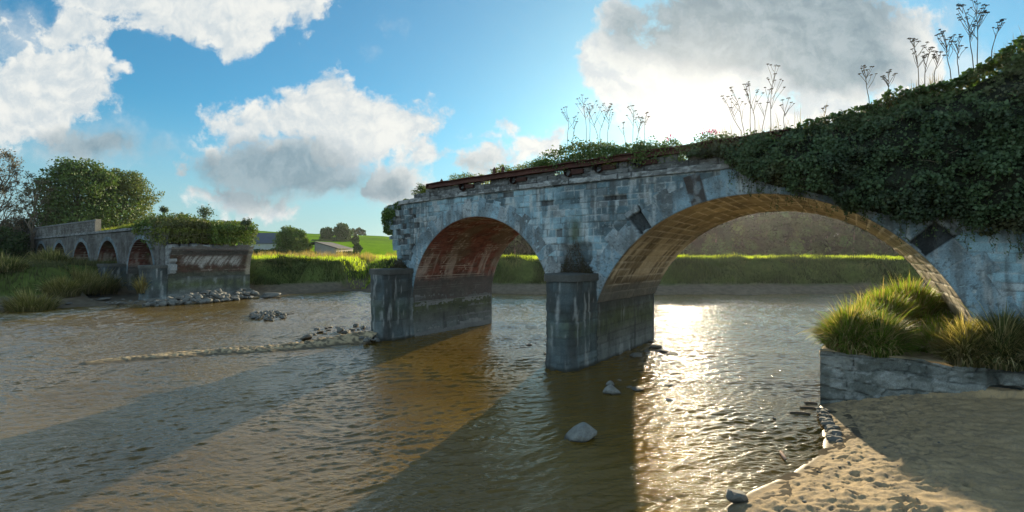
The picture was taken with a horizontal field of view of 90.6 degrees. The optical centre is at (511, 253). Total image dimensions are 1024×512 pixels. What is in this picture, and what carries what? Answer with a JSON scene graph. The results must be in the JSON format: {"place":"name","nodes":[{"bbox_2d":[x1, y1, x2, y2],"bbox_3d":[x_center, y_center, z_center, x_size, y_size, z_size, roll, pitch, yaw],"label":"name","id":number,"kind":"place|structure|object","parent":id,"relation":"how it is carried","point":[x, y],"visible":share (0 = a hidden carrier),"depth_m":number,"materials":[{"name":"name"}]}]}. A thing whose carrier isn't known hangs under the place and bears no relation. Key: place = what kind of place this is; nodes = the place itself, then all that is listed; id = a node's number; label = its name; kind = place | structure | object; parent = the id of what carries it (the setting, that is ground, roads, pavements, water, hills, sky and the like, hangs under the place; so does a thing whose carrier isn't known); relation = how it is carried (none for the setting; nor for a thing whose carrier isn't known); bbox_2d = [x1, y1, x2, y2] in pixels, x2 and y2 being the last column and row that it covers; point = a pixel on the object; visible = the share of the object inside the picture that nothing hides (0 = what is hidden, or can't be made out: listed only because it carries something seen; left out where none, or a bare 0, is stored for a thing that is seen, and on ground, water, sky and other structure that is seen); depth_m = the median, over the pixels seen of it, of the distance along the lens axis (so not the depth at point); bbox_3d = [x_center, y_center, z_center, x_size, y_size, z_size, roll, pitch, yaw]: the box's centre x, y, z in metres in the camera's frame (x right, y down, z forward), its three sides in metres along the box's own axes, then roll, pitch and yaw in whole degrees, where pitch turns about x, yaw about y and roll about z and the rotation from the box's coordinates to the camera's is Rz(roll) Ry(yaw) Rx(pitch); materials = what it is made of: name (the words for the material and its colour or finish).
{"place":"outdoors","nodes":[
{"label":"outdoors","id":0,"kind":"place"},
{"bbox_2d":[73,331,376,365],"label":"sandbar","id":1,"kind":"structure","parent":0,"point":[340,339],"depth_m":25.84,"materials":[{"name":"sand"}]},
{"bbox_2d":[300,334,311,339],"bbox_3d":[-11.950,4.858,29.453,0.682,0.373,0.660,-9,-7,12],"label":"stone","id":2,"kind":"object","parent":1,"relation":"on","point":[307,337],"visible":0.95,"depth_m":29.25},
{"bbox_2d":[0,288,864,511],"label":"river water","id":3,"kind":"structure","parent":0,"point":[484,418],"depth_m":16.05,"materials":[{"name":"liquid"}]},
{"bbox_2d":[205,298,212,302],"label":"stone","id":4,"kind":"object","parent":3,"relation":"on","point":[209,300],"visible":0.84,"depth_m":51.22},
{"bbox_2d":[261,292,281,297],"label":"stone","id":5,"kind":"object","parent":3,"relation":"in","point":[271,294],"visible":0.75,"depth_m":57.67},
{"bbox_2d":[564,422,596,442],"bbox_3d":[1.869,4.862,13.727,0.900,0.525,0.682,0,0,0],"label":"boulder","id":6,"kind":"object","parent":3,"relation":"in","point":[582,432],"visible":0.92,"depth_m":13.56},
{"bbox_2d":[606,380,614,385],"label":"boulder","id":7,"kind":"object","parent":3,"relation":"in","point":[609,383],"visible":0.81,"depth_m":19.17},
{"bbox_2d":[603,384,620,394],"bbox_3d":[3.610,4.886,18.166,0.578,0.431,0.509,0,0,32],"label":"boulder","id":8,"kind":"object","parent":3,"relation":"in","point":[611,389],"visible":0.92,"depth_m":18.05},
{"bbox_2d":[629,352,641,356],"bbox_3d":[6.053,4.962,24.740,0.622,0.281,0.413,-2,7,2],"label":"stone","id":9,"kind":"object","parent":3,"relation":"in","point":[637,354],"visible":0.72,"depth_m":24.65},
{"bbox_2d":[631,386,643,390],"bbox_3d":[4.637,4.977,18.693,0.413,0.110,0.494,-3,0,-13],"label":"stone","id":10,"kind":"object","parent":3,"relation":"on","point":[636,388],"visible":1,"depth_m":18.59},
{"bbox_2d":[649,344,661,348],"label":"stone","id":11,"kind":"object","parent":3,"relation":"in","point":[652,346],"visible":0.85,"depth_m":26.74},
{"bbox_2d":[666,351,678,355],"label":"stone","id":12,"kind":"object","parent":3,"relation":"in","point":[673,353],"visible":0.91,"depth_m":25.14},
{"bbox_2d":[789,411,810,414],"bbox_3d":[8.999,4.980,15.831,0.593,0.098,0.103,0,0,11],"label":"driftwood","id":13,"kind":"object","parent":3,"relation":"on","point":[796,412],"visible":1,"depth_m":15.80,"materials":[{"name":"brown wood"}]},
{"bbox_2d":[800,406,815,408],"bbox_3d":[9.568,4.980,16.377,0.472,0.098,0.103,0,0,10],"label":"driftwood","id":14,"kind":"object","parent":3,"relation":"on","point":[806,407],"visible":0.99,"depth_m":16.35,"materials":[{"name":"brown wood"}]},
{"bbox_2d":[0,231,952,504],"bbox_3d":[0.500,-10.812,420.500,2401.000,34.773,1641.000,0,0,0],"label":"ground","id":15,"kind":"structure","parent":0,"point":[378,245],"depth_m":66.60,"materials":[{"name":"plant"}]},
{"bbox_2d":[0,148,33,234],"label":"tree","id":16,"kind":"object","parent":15,"relation":"on","point":[3,188],"visible":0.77,"depth_m":88.70,"materials":[{"name":"green plant"}]},
{"bbox_2d":[0,225,34,259],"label":"tree","id":17,"kind":"object","parent":15,"relation":"on","point":[12,243],"visible":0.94,"depth_m":83.62,"materials":[{"name":"green plant"}]},
{"bbox_2d":[0,249,36,272],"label":"grass tussock","id":18,"kind":"object","parent":15,"relation":"on","point":[9,264],"depth_m":49.26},
{"bbox_2d":[0,217,38,257],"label":"tree","id":19,"kind":"object","parent":15,"relation":"on","point":[23,224],"visible":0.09,"depth_m":91.14,"materials":[{"name":"green plant"}]},
{"bbox_2d":[0,283,64,311],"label":"grass tussock","id":20,"kind":"object","parent":15,"relation":"on","point":[25,303],"depth_m":44.30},
{"bbox_2d":[13,171,57,255],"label":"tree","id":21,"kind":"object","parent":15,"relation":"on","point":[29,189],"visible":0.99,"depth_m":87.84,"materials":[{"name":"green plant"}]},
{"bbox_2d":[22,245,78,263],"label":"grass tussock","id":22,"kind":"object","parent":15,"relation":"on","point":[52,256],"depth_m":60.48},
{"bbox_2d":[34,268,89,297],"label":"grass tussock","id":23,"kind":"object","parent":15,"relation":"on","point":[65,287],"depth_m":48.85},
{"bbox_2d":[25,156,141,244],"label":"tree","id":24,"kind":"object","parent":15,"relation":"on","point":[78,178],"visible":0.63,"depth_m":93.31,"materials":[{"name":"green plant"}]},
{"bbox_2d":[57,261,110,293],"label":"grass tussock","id":25,"kind":"object","parent":15,"relation":"on","point":[95,285],"depth_m":53.30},
{"bbox_2d":[74,262,127,295],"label":"grass tussock","id":26,"kind":"object","parent":15,"relation":"on","point":[111,288],"depth_m":57.71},
{"bbox_2d":[96,297,110,300],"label":"stone","id":27,"kind":"object","parent":15,"relation":"on","point":[104,298],"visible":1,"depth_m":50.98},
{"bbox_2d":[87,168,164,229],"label":"tree","id":28,"kind":"object","parent":15,"relation":"on","point":[133,187],"visible":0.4,"depth_m":102.74,"materials":[{"name":"green plant"}]},
{"bbox_2d":[0,254,255,294],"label":"bank grass","id":29,"kind":"structure","parent":15,"relation":"on","point":[78,262],"depth_m":53.17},
{"bbox_2d":[17,219,253,299],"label":"ruined arch bridge","id":30,"kind":"structure","parent":15,"relation":"on","point":[174,270],"depth_m":58.43,"materials":[{"name":"stone"}]},
{"bbox_2d":[99,216,200,232],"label":"grass","id":31,"kind":"structure","parent":30,"relation":"on","point":[126,226],"depth_m":63.36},
{"bbox_2d":[159,206,170,214],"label":"bush","id":32,"kind":"object","parent":30,"relation":"on","point":[164,209],"visible":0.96,"depth_m":64.16,"materials":[{"name":"green plant"}]},
{"bbox_2d":[131,212,207,254],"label":"shrub","id":33,"kind":"object","parent":30,"relation":"on","point":[141,224],"visible":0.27,"depth_m":56.71,"materials":[{"name":"green plant"}]},
{"bbox_2d":[149,215,210,247],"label":"shrub","id":34,"kind":"object","parent":30,"relation":"on","point":[177,226],"visible":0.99,"depth_m":54.33,"materials":[{"name":"green plant"}]},
{"bbox_2d":[197,204,217,220],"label":"bush","id":35,"kind":"object","parent":30,"relation":"on","point":[202,210],"visible":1,"depth_m":56.96,"materials":[{"name":"green plant"}]},
{"bbox_2d":[198,218,259,245],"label":"shrub","id":36,"kind":"object","parent":30,"relation":"on","point":[221,231],"visible":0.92,"depth_m":57.83,"materials":[{"name":"green plant"}]},
{"bbox_2d":[130,275,150,293],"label":"grass tussock","id":37,"kind":"object","parent":15,"relation":"on","point":[141,288],"depth_m":51.59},
{"bbox_2d":[240,217,251,229],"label":"bush","id":38,"kind":"object","parent":15,"relation":"on","point":[246,222],"visible":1,"depth_m":53.43,"materials":[{"name":"green plant"}]},
{"bbox_2d":[238,233,276,249],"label":"barn","id":39,"kind":"structure","parent":15,"relation":"on","point":[264,241],"depth_m":169.32,"materials":[{"name":"paint"}]},
{"bbox_2d":[252,248,293,254],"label":"hedge","id":40,"kind":"object","parent":15,"relation":"on","point":[271,250],"visible":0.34,"depth_m":131.49,"materials":[{"name":"green plant"}]},
{"bbox_2d":[272,225,307,253],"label":"tree","id":41,"kind":"object","parent":15,"relation":"on","point":[285,236],"visible":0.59,"depth_m":139.90,"materials":[{"name":"green plant"}]},
{"bbox_2d":[291,238,313,251],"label":"tree","id":42,"kind":"object","parent":15,"relation":"on","point":[303,244],"visible":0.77,"depth_m":137.78,"materials":[{"name":"green plant"}]},
{"bbox_2d":[295,250,317,255],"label":"hedge","id":43,"kind":"object","parent":15,"relation":"on","point":[299,251],"visible":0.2,"depth_m":131.54,"materials":[{"name":"green plant"}]},
{"bbox_2d":[252,248,396,262],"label":"dry sedge","id":44,"kind":"object","parent":15,"relation":"on","point":[367,256],"visible":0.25,"depth_m":98.11,"materials":[{"name":"yellow plant"}]},
{"bbox_2d":[319,227,334,238],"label":"tree","id":45,"kind":"object","parent":15,"relation":"on","point":[325,232],"visible":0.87,"depth_m":327.15,"materials":[{"name":"green plant"}]},
{"bbox_2d":[311,239,350,241],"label":"hedge","id":46,"kind":"object","parent":15,"relation":"on","point":[343,240],"visible":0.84,"depth_m":321.13,"materials":[{"name":"green plant"}]},
{"bbox_2d":[310,241,352,255],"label":"shed","id":47,"kind":"structure","parent":15,"relation":"on","point":[327,246],"depth_m":140.00,"materials":[{"name":"paint"}]},
{"bbox_2d":[327,236,340,240],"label":"tree","id":48,"kind":"object","parent":15,"relation":"on","point":[333,238],"visible":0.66,"depth_m":322.19,"materials":[{"name":"green plant"}]},
{"bbox_2d":[332,222,353,239],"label":"tree","id":49,"kind":"object","parent":15,"relation":"on","point":[341,230],"visible":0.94,"depth_m":326.41,"materials":[{"name":"green plant"}]},
{"bbox_2d":[335,250,359,255],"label":"hedge","id":50,"kind":"object","parent":15,"relation":"on","point":[352,252],"visible":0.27,"depth_m":133.53,"materials":[{"name":"green plant"}]},
{"bbox_2d":[350,234,359,243],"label":"tree","id":51,"kind":"object","parent":15,"relation":"on","point":[354,238],"visible":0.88,"depth_m":259.07,"materials":[{"name":"green plant"}]},
{"bbox_2d":[352,242,362,252],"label":"tree","id":52,"kind":"object","parent":15,"relation":"on","point":[357,246],"visible":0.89,"depth_m":199.28,"materials":[{"name":"green plant"}]},
{"bbox_2d":[356,227,360,234],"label":"tree","id":53,"kind":"object","parent":15,"relation":"on","point":[358,229],"visible":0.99,"depth_m":518.07,"materials":[{"name":"green plant"}]},
{"bbox_2d":[360,229,365,234],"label":"tree","id":54,"kind":"object","parent":15,"relation":"on","point":[363,232],"visible":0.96,"depth_m":519.33,"materials":[{"name":"green plant"}]},
{"bbox_2d":[250,251,920,287],"bbox_3d":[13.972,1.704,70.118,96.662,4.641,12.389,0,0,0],"label":"bank grass","id":55,"kind":"structure","parent":15,"relation":"on","point":[707,260],"depth_m":68.88,"materials":[{"name":"plant"}]},
{"bbox_2d":[369,129,1023,371],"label":"ruined arch bridge","id":56,"kind":"structure","parent":15,"relation":"on","point":[635,232],"depth_m":23.57,"materials":[{"name":"stone"}]},
{"bbox_2d":[381,198,406,235],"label":"ivy","id":57,"kind":"object","parent":56,"relation":"attached to","point":[387,214],"visible":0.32,"depth_m":31.76,"materials":[{"name":"green plant"}]},
{"bbox_2d":[391,258,408,268],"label":"dead vines","id":58,"kind":"object","parent":56,"relation":"attached to","point":[399,265],"visible":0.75,"depth_m":30.80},
{"bbox_2d":[411,182,425,195],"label":"bush","id":59,"kind":"object","parent":56,"relation":"on","point":[421,187],"visible":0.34,"depth_m":30.51,"materials":[{"name":"green plant"}]},
{"bbox_2d":[448,172,481,179],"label":"weeds","id":60,"kind":"object","parent":56,"relation":"on","point":[463,176],"visible":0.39,"depth_m":28.69,"materials":[{"name":"green plant"}]},
{"bbox_2d":[490,158,548,172],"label":"weeds","id":61,"kind":"object","parent":56,"relation":"on","point":[521,166],"visible":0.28,"depth_m":26.35,"materials":[{"name":"green plant"}]},
{"bbox_2d":[559,238,593,272],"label":"dead vines","id":62,"kind":"object","parent":56,"relation":"attached to","point":[580,270],"visible":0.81,"depth_m":23.50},
{"bbox_2d":[451,131,731,183],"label":"grass","id":63,"kind":"structure","parent":56,"relation":"on","point":[563,161],"depth_m":25.03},
{"bbox_2d":[530,135,661,172],"bbox_3d":[4.228,-4.618,24.384,6.094,1.892,3.680,0,0,37],"label":"bramble","id":64,"kind":"object","parent":56,"relation":"on","point":[603,150],"visible":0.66,"depth_m":23.47,"materials":[{"name":"green plant"}]},
{"bbox_2d":[561,106,578,142],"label":"dry stalk","id":65,"kind":"object","parent":64,"relation":"on","point":[567,121],"visible":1,"depth_m":24.69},
{"bbox_2d":[567,116,577,139],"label":"dry stalk","id":66,"kind":"object","parent":64,"relation":"on","point":[573,122],"visible":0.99,"depth_m":24.50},
{"bbox_2d":[576,94,596,145],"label":"dry stalk","id":67,"kind":"object","parent":64,"relation":"on","point":[584,114],"visible":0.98,"depth_m":24.10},
{"bbox_2d":[583,104,602,147],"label":"dry stalk","id":68,"kind":"object","parent":64,"relation":"on","point":[591,118],"visible":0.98,"depth_m":23.70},
{"bbox_2d":[594,103,612,129],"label":"dry stalk","id":69,"kind":"object","parent":64,"relation":"on","point":[611,104],"visible":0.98,"depth_m":23.67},
{"bbox_2d":[603,109,612,145],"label":"dry stalk","id":70,"kind":"object","parent":64,"relation":"on","point":[608,123],"visible":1,"depth_m":23.43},
{"bbox_2d":[626,105,637,125],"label":"dry stalk","id":71,"kind":"object","parent":64,"relation":"on","point":[633,115],"visible":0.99,"depth_m":22.67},
{"bbox_2d":[634,117,643,142],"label":"dry stalk","id":72,"kind":"object","parent":64,"relation":"on","point":[641,122],"visible":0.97,"depth_m":22.57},
{"bbox_2d":[644,112,649,148],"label":"dry stalk","id":73,"kind":"object","parent":64,"relation":"on","point":[644,125],"visible":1,"depth_m":22.39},
{"bbox_2d":[631,125,786,170],"bbox_3d":[8.536,-4.266,21.287,6.106,1.514,3.855,0,0,36],"label":"bramble","id":74,"kind":"object","parent":56,"relation":"on","point":[657,143],"visible":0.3,"depth_m":20.52,"materials":[{"name":"green plant"}]},
{"bbox_2d":[686,35,1023,258],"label":"ivy","id":75,"kind":"object","parent":56,"relation":"attached to","point":[958,153],"visible":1,"depth_m":15.61,"materials":[{"name":"green plant"}]},
{"bbox_2d":[720,95,742,133],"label":"dry stalk","id":76,"kind":"object","parent":75,"relation":"on","point":[732,108],"visible":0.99,"depth_m":19.93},
{"bbox_2d":[729,87,746,129],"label":"dry stalk","id":77,"kind":"object","parent":75,"relation":"on","point":[737,103],"visible":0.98,"depth_m":19.90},
{"bbox_2d":[742,83,758,133],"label":"dry stalk","id":78,"kind":"object","parent":75,"relation":"on","point":[749,102],"visible":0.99,"depth_m":19.73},
{"bbox_2d":[744,81,763,119],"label":"dry stalk","id":79,"kind":"object","parent":75,"relation":"on","point":[749,100],"visible":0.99,"depth_m":19.66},
{"bbox_2d":[755,88,772,128],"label":"dry stalk","id":80,"kind":"object","parent":75,"relation":"on","point":[767,102],"visible":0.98,"depth_m":19.53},
{"bbox_2d":[764,64,784,127],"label":"dry stalk","id":81,"kind":"object","parent":75,"relation":"on","point":[773,80],"visible":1,"depth_m":19.36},
{"bbox_2d":[779,97,794,127],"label":"dry stalk","id":82,"kind":"object","parent":75,"relation":"on","point":[785,108],"visible":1,"depth_m":19.04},
{"bbox_2d":[859,65,877,105],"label":"dry stalk","id":83,"kind":"object","parent":75,"relation":"on","point":[863,66],"visible":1,"depth_m":17.48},
{"bbox_2d":[880,69,897,106],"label":"dry stalk","id":84,"kind":"object","parent":75,"relation":"on","point":[885,79],"visible":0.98,"depth_m":17.14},
{"bbox_2d":[907,38,928,85],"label":"dry stalk","id":85,"kind":"object","parent":75,"relation":"on","point":[913,40],"visible":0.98,"depth_m":16.66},
{"bbox_2d":[922,47,934,86],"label":"dry stalk","id":86,"kind":"object","parent":75,"relation":"on","point":[923,56],"visible":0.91,"depth_m":16.60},
{"bbox_2d":[931,50,945,81],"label":"dry stalk","id":87,"kind":"object","parent":75,"relation":"on","point":[935,57],"visible":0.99,"depth_m":16.45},
{"bbox_2d":[934,29,955,78],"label":"dry stalk","id":88,"kind":"object","parent":75,"relation":"on","point":[945,39],"visible":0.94,"depth_m":16.21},
{"bbox_2d":[949,34,967,74],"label":"dry stalk","id":89,"kind":"object","parent":75,"relation":"on","point":[958,48],"visible":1,"depth_m":16.08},
{"bbox_2d":[956,3,985,69],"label":"dry stalk","id":90,"kind":"object","parent":75,"relation":"on","point":[973,24],"visible":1,"depth_m":15.87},
{"bbox_2d":[958,0,989,63],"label":"dry stalk","id":91,"kind":"object","parent":75,"relation":"on","point":[978,26],"visible":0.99,"depth_m":15.82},
{"bbox_2d":[991,19,1005,58],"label":"dry stalk","id":92,"kind":"object","parent":75,"relation":"on","point":[1001,21],"visible":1,"depth_m":15.65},
{"bbox_2d":[708,24,1023,141],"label":"grass","id":93,"kind":"structure","parent":56,"relation":"on","point":[890,103],"depth_m":16.73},
{"bbox_2d":[502,211,899,255],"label":"wood","id":94,"kind":"object","parent":15,"relation":"on","point":[794,231],"depth_m":183.21,"materials":[{"name":"plant"}]},
{"bbox_2d":[819,308,1023,404],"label":"stone footing","id":95,"kind":"object","parent":15,"relation":"on","point":[844,377],"visible":0.38,"depth_m":15.59,"materials":[{"name":"stone"}]},
{"bbox_2d":[798,295,903,354],"bbox_3d":[11.103,2.157,16.670,3.224,2.128,3.164,0,0,0],"label":"grass tussock","id":96,"kind":"object","parent":95,"relation":"on","point":[839,338],"depth_m":16.30,"materials":[{"name":"plant"}]},
{"bbox_2d":[810,289,909,328],"bbox_3d":[12.364,2.183,18.082,3.357,2.084,3.160,0,0,0],"label":"grass tussock","id":97,"kind":"object","parent":95,"relation":"on","point":[868,306],"depth_m":18.08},
{"bbox_2d":[834,298,929,357],"bbox_3d":[11.719,2.229,16.162,2.714,2.018,2.915,0,0,38],"label":"grass tussock","id":98,"kind":"object","parent":95,"relation":"on","point":[903,339],"depth_m":15.80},
{"bbox_2d":[841,278,941,324],"bbox_3d":[14.072,1.856,19.256,2.916,2.141,2.979,0,0,12],"label":"grass tussock","id":99,"kind":"object","parent":95,"relation":"on","point":[896,305],"depth_m":18.84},
{"bbox_2d":[861,271,947,317],"bbox_3d":[15.902,1.544,20.274,3.514,2.033,3.558,0,0,30],"label":"grass tussock","id":100,"kind":"object","parent":95,"relation":"on","point":[927,299],"depth_m":19.75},
{"bbox_2d":[861,291,960,350],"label":"grass","id":101,"kind":"structure","parent":95,"relation":"on","point":[929,318],"depth_m":18.32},
{"bbox_2d":[910,317,951,353],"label":"grass tussock","id":102,"kind":"object","parent":95,"relation":"on","point":[928,333],"depth_m":16.07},
{"bbox_2d":[914,312,1007,367],"bbox_3d":[13.315,2.422,14.968,2.575,1.717,2.662,0,0,0],"label":"grass tussock","id":103,"kind":"object","parent":95,"relation":"on","point":[950,350],"depth_m":14.58,"materials":[{"name":"plant"}]},
{"bbox_2d":[951,297,1023,371],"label":"grass tussock","id":104,"kind":"object","parent":95,"relation":"on","point":[1009,331],"depth_m":14.15,"materials":[{"name":"plant"}]},
{"bbox_2d":[1000,302,1023,370],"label":"grass tussock","id":105,"kind":"object","parent":95,"relation":"on","point":[1021,337],"depth_m":13.91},
{"bbox_2d":[0,0,1023,236],"label":"sky","id":106,"kind":"structure","parent":0,"point":[310,116],"materials":[{"name":"blue"}]},
{"bbox_2d":[725,387,1023,511],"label":"sand beach","id":107,"kind":"structure","parent":0,"point":[973,459],"depth_m":10.78,"materials":[{"name":"sand"}]},
{"bbox_2d":[726,489,747,503],"bbox_3d":[4.491,4.871,10.174,0.416,0.242,0.407,3,-1,-16],"label":"stone","id":108,"kind":"object","parent":107,"relation":"on","point":[734,496],"visible":0.97,"depth_m":10.05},
{"bbox_2d":[822,414,831,417],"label":"stone","id":109,"kind":"object","parent":107,"relation":"on","point":[827,415],"visible":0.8,"depth_m":15.17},
{"bbox_2d":[821,421,834,425],"bbox_3d":[9.043,4.867,14.491,0.373,0.163,0.238,-4,2,41],"label":"stone","id":110,"kind":"object","parent":107,"relation":"on","point":[824,423],"visible":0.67,"depth_m":14.45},
{"bbox_2d":[827,426,835,430],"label":"stone","id":111,"kind":"object","parent":107,"relation":"on","point":[830,428],"visible":0.61,"depth_m":14.01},
{"bbox_2d":[827,430,841,434],"bbox_3d":[8.782,4.882,13.794,0.320,0.174,0.408,1,-8,-2],"label":"stone","id":112,"kind":"object","parent":107,"relation":"on","point":[834,431],"visible":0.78,"depth_m":13.71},
{"bbox_2d":[830,436,842,439],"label":"stone","id":113,"kind":"object","parent":107,"relation":"on","point":[836,437],"visible":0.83,"depth_m":13.33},
{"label":"stone","id":114,"kind":"object","parent":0,"visible":0},
{"bbox_2d":[250,291,258,294],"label":"stone","id":115,"kind":"object","parent":114,"relation":"on","point":[254,293],"visible":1,"depth_m":57.27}
]}

